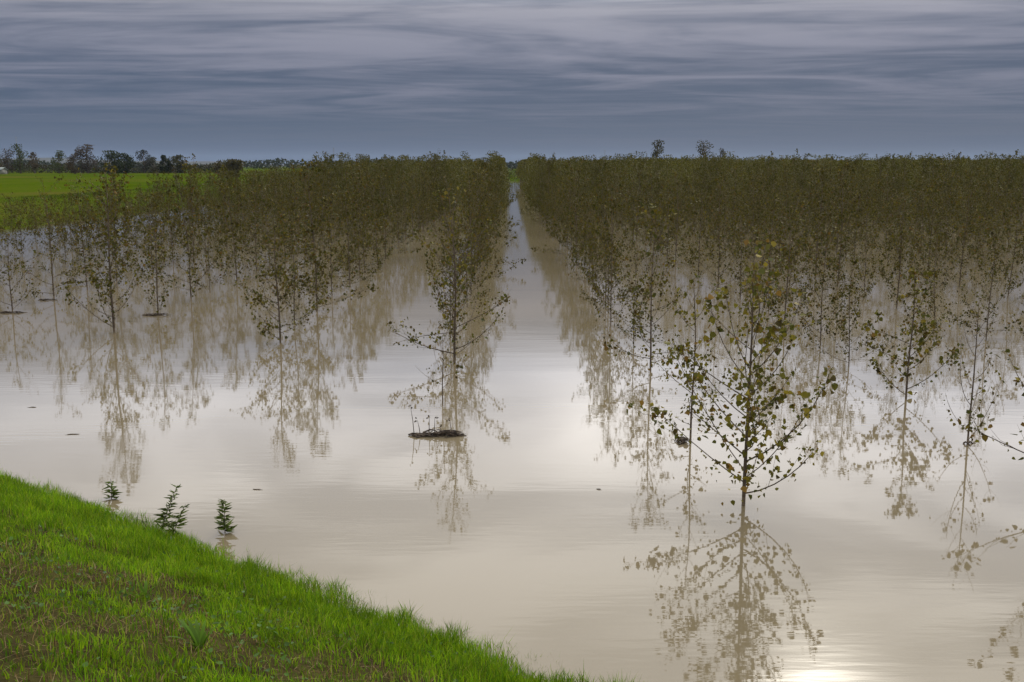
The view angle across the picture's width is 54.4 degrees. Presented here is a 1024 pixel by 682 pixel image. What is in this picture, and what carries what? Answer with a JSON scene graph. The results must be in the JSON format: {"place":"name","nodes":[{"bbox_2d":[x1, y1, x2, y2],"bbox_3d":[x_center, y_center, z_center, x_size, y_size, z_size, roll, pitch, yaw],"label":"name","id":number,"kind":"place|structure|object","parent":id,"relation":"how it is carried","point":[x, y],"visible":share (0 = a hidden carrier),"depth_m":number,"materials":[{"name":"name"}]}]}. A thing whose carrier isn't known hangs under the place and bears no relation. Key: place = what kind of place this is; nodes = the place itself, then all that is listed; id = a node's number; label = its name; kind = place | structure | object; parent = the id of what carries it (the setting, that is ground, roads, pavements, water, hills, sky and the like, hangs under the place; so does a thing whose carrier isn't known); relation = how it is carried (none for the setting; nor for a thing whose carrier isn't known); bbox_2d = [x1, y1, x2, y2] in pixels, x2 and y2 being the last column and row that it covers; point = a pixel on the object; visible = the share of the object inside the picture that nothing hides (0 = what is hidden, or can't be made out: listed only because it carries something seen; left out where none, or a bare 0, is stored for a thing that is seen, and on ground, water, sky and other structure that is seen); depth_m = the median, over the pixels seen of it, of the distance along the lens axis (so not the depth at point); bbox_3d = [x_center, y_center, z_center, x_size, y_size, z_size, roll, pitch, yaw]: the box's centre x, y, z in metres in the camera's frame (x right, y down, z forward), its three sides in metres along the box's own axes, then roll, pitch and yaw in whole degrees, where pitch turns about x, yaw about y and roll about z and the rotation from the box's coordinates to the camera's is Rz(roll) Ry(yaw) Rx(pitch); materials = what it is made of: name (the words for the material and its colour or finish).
{"place":"outdoors","nodes":[
{"label":"outdoors","id":0,"kind":"place"},
{"bbox_2d":[1,158,305,166],"bbox_3d":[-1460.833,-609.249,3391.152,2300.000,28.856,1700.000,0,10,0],"label":"hills","id":1,"kind":"structure","parent":0,"point":[65,161],"depth_m":3009.02,"materials":[{"name":"green plant"}]},
{"bbox_2d":[0,167,963,681],"bbox_3d":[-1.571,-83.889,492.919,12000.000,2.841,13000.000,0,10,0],"label":"ground","id":2,"kind":"structure","parent":0,"point":[24,185],"depth_m":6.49,"materials":[{"name":"green plant"}]},
{"bbox_2d":[74,144,98,172],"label":"tree","id":3,"kind":"object","parent":2,"relation":"on","point":[87,167],"visible":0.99,"depth_m":343.55,"materials":[{"name":"green plant"}]},
{"bbox_2d":[95,150,127,173],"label":"tree","id":4,"kind":"object","parent":2,"relation":"on","point":[111,156],"visible":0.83,"depth_m":338.78,"materials":[{"name":"green plant"}]},
{"bbox_2d":[0,163,242,172],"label":"scrub","id":5,"kind":"object","parent":2,"relation":"on","point":[49,168],"visible":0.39,"depth_m":359.09,"materials":[{"name":"green plant"}]},
{"bbox_2d":[0,180,286,229],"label":"meadow grass","id":6,"kind":"structure","parent":2,"relation":"on","point":[79,195],"depth_m":84.87,"materials":[{"name":"green plant"}]},
{"bbox_2d":[138,484,189,536],"bbox_3d":[-3.598,1.780,10.280,0.563,0.629,0.269,0,10,0],"label":"weed","id":7,"kind":"object","parent":2,"relation":"on","point":[172,524],"visible":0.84,"depth_m":10.28,"materials":[{"name":"green plant"}]},
{"bbox_2d":[164,617,224,649],"bbox_3d":[-1.870,1.715,5.789,0.256,0.211,0.317,7,12,35],"label":"grass tussock","id":8,"kind":"object","parent":2,"relation":"on","point":[198,636],"depth_m":5.85,"materials":[{"name":"green plant"}]},
{"bbox_2d":[212,158,245,176],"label":"tree","id":9,"kind":"object","parent":2,"relation":"on","point":[236,164],"visible":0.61,"depth_m":230.78,"materials":[{"name":"green plant"}]},
{"bbox_2d":[0,524,517,681],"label":"undergrowth","id":10,"kind":"object","parent":2,"relation":"on","point":[62,594],"visible":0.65,"depth_m":6.71,"materials":[{"name":"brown plant"}]},
{"bbox_2d":[0,157,1008,168],"bbox_3d":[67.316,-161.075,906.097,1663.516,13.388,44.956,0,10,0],"label":"woodland","id":11,"kind":"object","parent":2,"relation":"on","point":[256,164],"visible":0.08,"depth_m":896.67,"materials":[{"name":"green plant"}]},
{"bbox_2d":[0,181,1023,681],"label":"flood water","id":12,"kind":"structure","parent":0,"point":[882,541],"depth_m":13.57,"materials":[{"name":"beige liquid"}]},
{"bbox_2d":[0,225,39,310],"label":"poplar tree","id":13,"kind":"object","parent":12,"relation":"in","point":[22,276],"visible":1,"depth_m":26.07,"materials":[{"name":"green plant"}]},
{"bbox_2d":[3,198,44,255],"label":"poplar tree","id":14,"kind":"object","parent":12,"relation":"in","point":[24,200],"visible":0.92,"depth_m":42.40,"materials":[{"name":"green plant"}]},
{"bbox_2d":[7,175,97,298],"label":"poplar tree","id":15,"kind":"object","parent":12,"relation":"in","point":[50,251],"visible":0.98,"depth_m":28.34,"materials":[{"name":"green plant"}]},
{"bbox_2d":[42,211,83,265],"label":"poplar tree","id":16,"kind":"object","parent":12,"relation":"in","point":[62,240],"visible":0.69,"depth_m":37.69,"materials":[{"name":"green plant"}]},
{"bbox_2d":[47,177,122,288],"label":"poplar tree","id":17,"kind":"object","parent":12,"relation":"in","point":[78,239],"visible":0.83,"depth_m":30.72,"materials":[{"name":"green plant"}]},
{"bbox_2d":[58,161,146,332],"bbox_3d":[-9.246,-1.885,22.652,1.939,4.347,1.915,-7,12,-36],"label":"poplar tree","id":18,"kind":"object","parent":12,"relation":"in","point":[109,283],"visible":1,"depth_m":22.62,"materials":[{"name":"green plant"}]},
{"bbox_2d":[59,165,146,284],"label":"poplar tree","id":19,"kind":"object","parent":12,"relation":"in","point":[126,209],"visible":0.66,"depth_m":32.87,"materials":[{"name":"green plant"}]},
{"bbox_2d":[121,193,178,312],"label":"poplar tree","id":20,"kind":"object","parent":12,"relation":"in","point":[154,232],"visible":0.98,"depth_m":25.48,"materials":[{"name":"green plant"}]},
{"bbox_2d":[128,188,177,269],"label":"poplar tree","id":21,"kind":"object","parent":12,"relation":"in","point":[149,217],"visible":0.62,"depth_m":35.85,"materials":[{"name":"green plant"}]},
{"bbox_2d":[139,178,196,264],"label":"poplar tree","id":22,"kind":"object","parent":12,"relation":"in","point":[170,226],"visible":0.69,"depth_m":38.36,"materials":[{"name":"green plant"}]},
{"bbox_2d":[156,153,218,257],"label":"poplar tree","id":23,"kind":"object","parent":12,"relation":"in","point":[191,176],"visible":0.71,"depth_m":40.47,"materials":[{"name":"green plant"}]},
{"bbox_2d":[143,165,240,299],"bbox_3d":[-9.073,-2.845,28.315,2.773,4.255,2.410,-4,11,-21],"label":"poplar tree","id":24,"kind":"object","parent":12,"relation":"in","point":[186,215],"visible":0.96,"depth_m":28.22,"materials":[{"name":"green plant"}]},
{"bbox_2d":[187,191,231,253],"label":"poplar tree","id":25,"kind":"object","parent":12,"relation":"in","point":[199,199],"visible":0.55,"depth_m":43.06,"materials":[{"name":"green plant"}]},
{"bbox_2d":[214,499,237,532],"bbox_3d":[-3.004,1.848,10.444,0.251,0.435,0.233,0,10,0],"label":"weed","id":26,"kind":"object","parent":12,"relation":"in","point":[223,522],"visible":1,"depth_m":10.43,"materials":[{"name":"green plant"}]},
{"bbox_2d":[202,165,278,280],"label":"poplar tree","id":27,"kind":"object","parent":12,"relation":"in","point":[221,187],"visible":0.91,"depth_m":32.88,"materials":[{"name":"green plant"}]},
{"bbox_2d":[214,182,295,272],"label":"poplar tree","id":28,"kind":"object","parent":12,"relation":"in","point":[253,207],"visible":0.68,"depth_m":35.47,"materials":[{"name":"green plant"}]},
{"bbox_2d":[230,181,303,265],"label":"poplar tree","id":29,"kind":"object","parent":12,"relation":"in","point":[268,199],"visible":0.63,"depth_m":37.76,"materials":[{"name":"green plant"}]},
{"bbox_2d":[223,204,321,342],"bbox_3d":[-5.157,-1.218,21.467,1.750,3.445,1.872,1,10,8],"label":"poplar tree","id":30,"kind":"object","parent":12,"relation":"in","point":[262,302],"visible":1,"depth_m":21.38,"materials":[{"name":"green plant"}]},
{"bbox_2d":[268,162,321,253],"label":"poplar tree","id":31,"kind":"object","parent":12,"relation":"in","point":[289,189],"visible":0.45,"depth_m":42.64,"materials":[{"name":"green plant"}]},
{"bbox_2d":[271,209,332,323],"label":"poplar tree","id":32,"kind":"object","parent":12,"relation":"in","point":[293,243],"visible":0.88,"depth_m":23.89,"materials":[{"name":"green plant"}]},
{"bbox_2d":[247,155,378,310],"bbox_3d":[-5.403,-2.599,26.095,3.243,4.597,1.950,-8,13,-40],"label":"poplar tree","id":33,"kind":"object","parent":12,"relation":"in","point":[318,263],"visible":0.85,"depth_m":25.93,"materials":[{"name":"green plant"}]},
{"bbox_2d":[310,221,362,295],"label":"poplar tree","id":34,"kind":"object","parent":12,"relation":"in","point":[332,265],"visible":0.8,"depth_m":29.14,"materials":[{"name":"green plant"}]},
{"bbox_2d":[307,174,378,287],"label":"poplar tree","id":35,"kind":"object","parent":12,"relation":"in","point":[354,240],"visible":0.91,"depth_m":31.34,"materials":[{"name":"green plant"}]},
{"bbox_2d":[327,190,381,276],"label":"poplar tree","id":36,"kind":"object","parent":12,"relation":"in","point":[359,226],"visible":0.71,"depth_m":34.03,"materials":[{"name":"green plant"}]},
{"bbox_2d":[330,163,392,271],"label":"poplar tree","id":37,"kind":"object","parent":12,"relation":"in","point":[363,198],"visible":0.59,"depth_m":36.63,"materials":[{"name":"green plant"}]},
{"bbox_2d":[331,168,393,264],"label":"poplar tree","id":38,"kind":"object","parent":12,"relation":"in","point":[373,200],"visible":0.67,"depth_m":38.81,"materials":[{"name":"green plant"}]},
{"bbox_2d":[364,167,420,257],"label":"poplar tree","id":39,"kind":"object","parent":12,"relation":"in","point":[384,197],"visible":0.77,"depth_m":41.09,"materials":[{"name":"green plant"}]},
{"bbox_2d":[373,183,414,248],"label":"poplar tree","id":40,"kind":"object","parent":12,"relation":"in","point":[400,211],"visible":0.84,"depth_m":46.14,"materials":[{"name":"green plant"}]},
{"bbox_2d":[371,169,421,239],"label":"poplar tree","id":41,"kind":"object","parent":12,"relation":"in","point":[403,192],"visible":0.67,"depth_m":51.32,"materials":[{"name":"green plant"}]},
{"bbox_2d":[391,169,436,232],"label":"poplar tree","id":42,"kind":"object","parent":12,"relation":"in","point":[419,190],"visible":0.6,"depth_m":56.35,"materials":[{"name":"green plant"}]},
{"bbox_2d":[405,159,449,231],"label":"poplar tree","id":43,"kind":"object","parent":12,"relation":"in","point":[424,168],"visible":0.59,"depth_m":58.17,"materials":[{"name":"green plant"}]},
{"bbox_2d":[408,153,458,219],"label":"poplar tree","id":44,"kind":"object","parent":12,"relation":"in","point":[437,170],"visible":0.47,"depth_m":68.34,"materials":[{"name":"green plant"}]},
{"bbox_2d":[408,405,465,437],"bbox_3d":[-1.067,1.157,14.184,0.789,0.497,0.353,-3,11,-19],"label":"driftwood","id":45,"kind":"object","parent":12,"relation":"on","point":[441,433],"visible":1,"depth_m":14.18,"materials":[{"name":"wood"}]},
{"bbox_2d":[386,176,509,362],"bbox_3d":[-1.201,-1.100,19.008,2.317,4.066,2.017,-5,11,-28],"label":"poplar tree","id":46,"kind":"object","parent":12,"relation":"in","point":[444,283],"visible":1,"depth_m":19.09,"materials":[{"name":"green plant"}]},
{"bbox_2d":[421,222,478,337],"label":"poplar tree","id":47,"kind":"object","parent":12,"relation":"in","point":[450,300],"visible":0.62,"depth_m":22.01,"materials":[{"name":"green plant"}]},
{"bbox_2d":[421,205,483,322],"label":"poplar tree","id":48,"kind":"object","parent":12,"relation":"in","point":[446,265],"visible":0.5,"depth_m":24.19,"materials":[{"name":"green plant"}]},
{"bbox_2d":[439,209,492,306],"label":"poplar tree","id":49,"kind":"object","parent":12,"relation":"in","point":[477,263],"visible":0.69,"depth_m":26.90,"materials":[{"name":"green plant"}]},
{"bbox_2d":[426,170,516,295],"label":"poplar tree","id":50,"kind":"object","parent":12,"relation":"in","point":[468,198],"visible":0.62,"depth_m":28.97,"materials":[{"name":"green plant"}]},
{"bbox_2d":[445,183,505,285],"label":"poplar tree","id":51,"kind":"object","parent":12,"relation":"in","point":[497,234],"visible":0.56,"depth_m":31.49,"materials":[{"name":"green plant"}]},
{"bbox_2d":[456,160,525,268],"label":"poplar tree","id":52,"kind":"object","parent":12,"relation":"in","point":[483,200],"visible":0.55,"depth_m":36.15,"materials":[{"name":"green plant"}]},
{"bbox_2d":[526,154,564,219],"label":"poplar tree","id":53,"kind":"object","parent":12,"relation":"in","point":[549,166],"visible":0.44,"depth_m":67.28,"materials":[{"name":"green plant"}]},
{"bbox_2d":[531,158,591,257],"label":"poplar tree","id":54,"kind":"object","parent":12,"relation":"in","point":[568,218],"visible":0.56,"depth_m":40.45,"materials":[{"name":"green plant"}]},
{"bbox_2d":[546,168,602,262],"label":"poplar tree","id":55,"kind":"object","parent":12,"relation":"in","point":[565,193],"visible":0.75,"depth_m":38.00,"materials":[{"name":"green plant"}]},
{"bbox_2d":[575,190,605,276],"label":"poplar tree","id":56,"kind":"object","parent":12,"relation":"in","point":[584,195],"visible":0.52,"depth_m":33.44,"materials":[{"name":"green plant"}]},
{"bbox_2d":[565,198,619,285],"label":"poplar tree","id":57,"kind":"object","parent":12,"relation":"in","point":[587,232],"visible":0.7,"depth_m":30.76,"materials":[{"name":"green plant"}]},
{"bbox_2d":[570,176,635,300],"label":"poplar tree","id":58,"kind":"object","parent":12,"relation":"in","point":[597,231],"visible":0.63,"depth_m":28.08,"materials":[{"name":"green plant"}]},
{"bbox_2d":[183,150,1023,213],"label":"poplar stand","id":59,"kind":"object","parent":12,"relation":"in","point":[528,167],"visible":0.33,"depth_m":90.39,"materials":[{"name":"green plant"}]},
{"bbox_2d":[579,220,636,310],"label":"poplar tree","id":60,"kind":"object","parent":12,"relation":"in","point":[608,278],"visible":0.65,"depth_m":26.06,"materials":[{"name":"green plant"}]},
{"bbox_2d":[572,173,649,325],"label":"poplar tree","id":61,"kind":"object","parent":12,"relation":"in","point":[611,254],"visible":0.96,"depth_m":23.57,"materials":[{"name":"green plant"}]},
{"bbox_2d":[614,157,669,241],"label":"poplar tree","id":62,"kind":"object","parent":12,"relation":"in","point":[635,196],"visible":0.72,"depth_m":50.83,"materials":[{"name":"green plant"}]},
{"bbox_2d":[607,237,679,345],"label":"poplar tree","id":63,"kind":"object","parent":12,"relation":"in","point":[634,292],"visible":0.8,"depth_m":21.06,"materials":[{"name":"green plant"}]},
{"bbox_2d":[595,202,696,370],"bbox_3d":[2.564,-0.767,18.461,2.168,3.600,1.479,-2,10,-9],"label":"poplar tree","id":64,"kind":"object","parent":12,"relation":"in","point":[638,324],"visible":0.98,"depth_m":18.38,"materials":[{"name":"green plant"}]},
{"bbox_2d":[623,170,685,247],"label":"poplar tree","id":65,"kind":"object","parent":12,"relation":"in","point":[648,197],"visible":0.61,"depth_m":45.49,"materials":[{"name":"green plant"}]},
{"bbox_2d":[638,176,697,258],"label":"poplar tree","id":66,"kind":"object","parent":12,"relation":"in","point":[668,219],"visible":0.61,"depth_m":40.65,"materials":[{"name":"green plant"}]},
{"bbox_2d":[642,168,714,264],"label":"poplar tree","id":67,"kind":"object","parent":12,"relation":"in","point":[677,211],"visible":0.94,"depth_m":38.42,"materials":[{"name":"green plant"}]},
{"bbox_2d":[648,273,714,439],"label":"poplar tree","id":68,"kind":"object","parent":12,"relation":"in","point":[691,281],"visible":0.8,"depth_m":13.71,"materials":[{"name":"green plant"}]},
{"bbox_2d":[676,190,722,275],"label":"poplar tree","id":69,"kind":"object","parent":12,"relation":"in","point":[696,243],"visible":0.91,"depth_m":33.81,"materials":[{"name":"green plant"}]},
{"bbox_2d":[701,154,740,215],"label":"poplar tree","id":70,"kind":"object","parent":12,"relation":"in","point":[716,171],"visible":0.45,"depth_m":68.36,"materials":[{"name":"green plant"}]},
{"bbox_2d":[689,170,753,287],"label":"poplar tree","id":71,"kind":"object","parent":12,"relation":"in","point":[716,225],"visible":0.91,"depth_m":31.00,"materials":[{"name":"green plant"}]},
{"bbox_2d":[626,230,837,505],"bbox_3d":[2.498,0.532,11.151,1.402,3.579,2.280,-6,12,-32],"label":"poplar tree","id":72,"kind":"object","parent":12,"relation":"in","point":[750,416],"visible":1,"depth_m":10.98,"materials":[{"name":"green plant"}]},
{"bbox_2d":[713,204,780,298],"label":"poplar tree","id":73,"kind":"object","parent":12,"relation":"in","point":[741,252],"visible":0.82,"depth_m":28.41,"materials":[{"name":"green plant"}]},
{"bbox_2d":[723,180,773,256],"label":"poplar tree","id":74,"kind":"object","parent":12,"relation":"in","point":[759,211],"visible":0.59,"depth_m":41.36,"materials":[{"name":"green plant"}]},
{"bbox_2d":[734,188,821,309],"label":"poplar tree","id":75,"kind":"object","parent":12,"relation":"in","point":[766,230],"visible":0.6,"depth_m":25.90,"materials":[{"name":"green plant"}]},
{"bbox_2d":[747,194,819,325],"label":"poplar tree","id":76,"kind":"object","parent":12,"relation":"in","point":[772,303],"visible":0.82,"depth_m":23.60,"materials":[{"name":"green plant"}]},
{"bbox_2d":[782,149,822,212],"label":"poplar tree","id":77,"kind":"object","parent":12,"relation":"in","point":[801,179],"visible":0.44,"depth_m":75.32,"materials":[{"name":"green plant"}]},
{"bbox_2d":[771,156,852,277],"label":"poplar tree","id":78,"kind":"object","parent":12,"relation":"in","point":[820,202],"visible":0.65,"depth_m":33.76,"materials":[{"name":"green plant"}]},
{"bbox_2d":[771,209,859,345],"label":"poplar tree","id":79,"kind":"object","parent":12,"relation":"in","point":[822,283],"visible":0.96,"depth_m":21.15,"materials":[{"name":"green plant"}]},
{"bbox_2d":[795,157,887,284],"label":"poplar tree","id":80,"kind":"object","parent":12,"relation":"in","point":[843,216],"visible":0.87,"depth_m":31.33,"materials":[{"name":"green plant"}]},
{"bbox_2d":[798,253,893,366],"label":"poplar tree","id":81,"kind":"object","parent":12,"relation":"in","point":[844,320],"visible":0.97,"depth_m":18.90,"materials":[{"name":"green plant"}]},
{"bbox_2d":[810,168,883,257],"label":"poplar tree","id":82,"kind":"object","parent":12,"relation":"in","point":[857,222],"visible":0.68,"depth_m":41.03,"materials":[{"name":"green plant"}]},
{"bbox_2d":[819,164,883,253],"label":"poplar tree","id":83,"kind":"object","parent":12,"relation":"in","point":[869,226],"visible":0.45,"depth_m":43.18,"materials":[{"name":"green plant"}]},
{"bbox_2d":[848,226,882,296],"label":"poplar tree","id":84,"kind":"object","parent":12,"relation":"in","point":[865,259],"visible":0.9,"depth_m":28.99,"materials":[{"name":"green plant"}]},
{"bbox_2d":[867,154,915,220],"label":"poplar tree","id":85,"kind":"object","parent":12,"relation":"in","point":[893,166],"visible":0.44,"depth_m":68.08,"materials":[{"name":"green plant"}]},
{"bbox_2d":[869,190,931,269],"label":"poplar tree","id":86,"kind":"object","parent":12,"relation":"in","point":[888,212],"visible":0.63,"depth_m":36.16,"materials":[{"name":"green plant"}]},
{"bbox_2d":[869,185,933,308],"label":"poplar tree","id":87,"kind":"object","parent":12,"relation":"in","point":[900,254],"visible":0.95,"depth_m":26.55,"materials":[{"name":"green plant"}]},
{"bbox_2d":[856,267,964,398],"bbox_3d":[6.474,0.102,16.387,1.663,2.607,1.019,1,10,7],"label":"poplar tree","id":88,"kind":"object","parent":12,"relation":"in","point":[933,323],"visible":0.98,"depth_m":16.26,"materials":[{"name":"green plant"}]},
{"bbox_2d":[897,179,960,277],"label":"poplar tree","id":89,"kind":"object","parent":12,"relation":"in","point":[931,226],"visible":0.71,"depth_m":33.62,"materials":[{"name":"green plant"}]},
{"bbox_2d":[908,155,961,239],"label":"poplar tree","id":90,"kind":"object","parent":12,"relation":"in","point":[944,165],"visible":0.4,"depth_m":50.88,"materials":[{"name":"green plant"}]},
{"bbox_2d":[908,225,990,320],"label":"poplar tree","id":91,"kind":"object","parent":12,"relation":"in","point":[931,293],"visible":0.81,"depth_m":24.22,"materials":[{"name":"green plant"}]},
{"bbox_2d":[925,182,989,286],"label":"poplar tree","id":92,"kind":"object","parent":12,"relation":"in","point":[963,233],"visible":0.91,"depth_m":31.39,"materials":[{"name":"green plant"}]},
{"bbox_2d":[940,299,1008,441],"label":"poplar tree","id":93,"kind":"object","parent":12,"relation":"in","point":[966,374],"visible":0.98,"depth_m":13.61,"materials":[{"name":"green plant"}]},
{"bbox_2d":[940,218,1023,339],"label":"poplar tree","id":94,"kind":"object","parent":12,"relation":"in","point":[996,253],"visible":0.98,"depth_m":21.79,"materials":[{"name":"green plant"}]},
{"bbox_2d":[960,200,1004,262],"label":"poplar tree","id":95,"kind":"object","parent":12,"relation":"in","point":[979,230],"visible":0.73,"depth_m":38.58,"materials":[{"name":"green plant"}]},
{"bbox_2d":[953,349,1023,459],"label":"poplar tree","id":96,"kind":"object","parent":12,"relation":"in","point":[983,436],"visible":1,"depth_m":11.60,"materials":[{"name":"green plant"}]},
{"bbox_2d":[979,151,1023,221],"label":"poplar tree","id":97,"kind":"object","parent":12,"relation":"in","point":[1013,172],"visible":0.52,"depth_m":67.48,"materials":[{"name":"green plant"}]},
{"bbox_2d":[980,188,1023,252],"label":"poplar tree","id":98,"kind":"object","parent":12,"relation":"in","point":[1009,211],"visible":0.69,"depth_m":43.83,"materials":[{"name":"green plant"}]},
{"bbox_2d":[987,193,1023,297],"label":"poplar tree","id":99,"kind":"object","parent":12,"relation":"in","point":[1015,241],"visible":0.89,"depth_m":28.66,"materials":[{"name":"green plant"}]},
{"bbox_2d":[0,0,1023,163],"label":"sky","id":100,"kind":"structure","parent":0,"point":[211,80],"materials":[{"name":"grey"}]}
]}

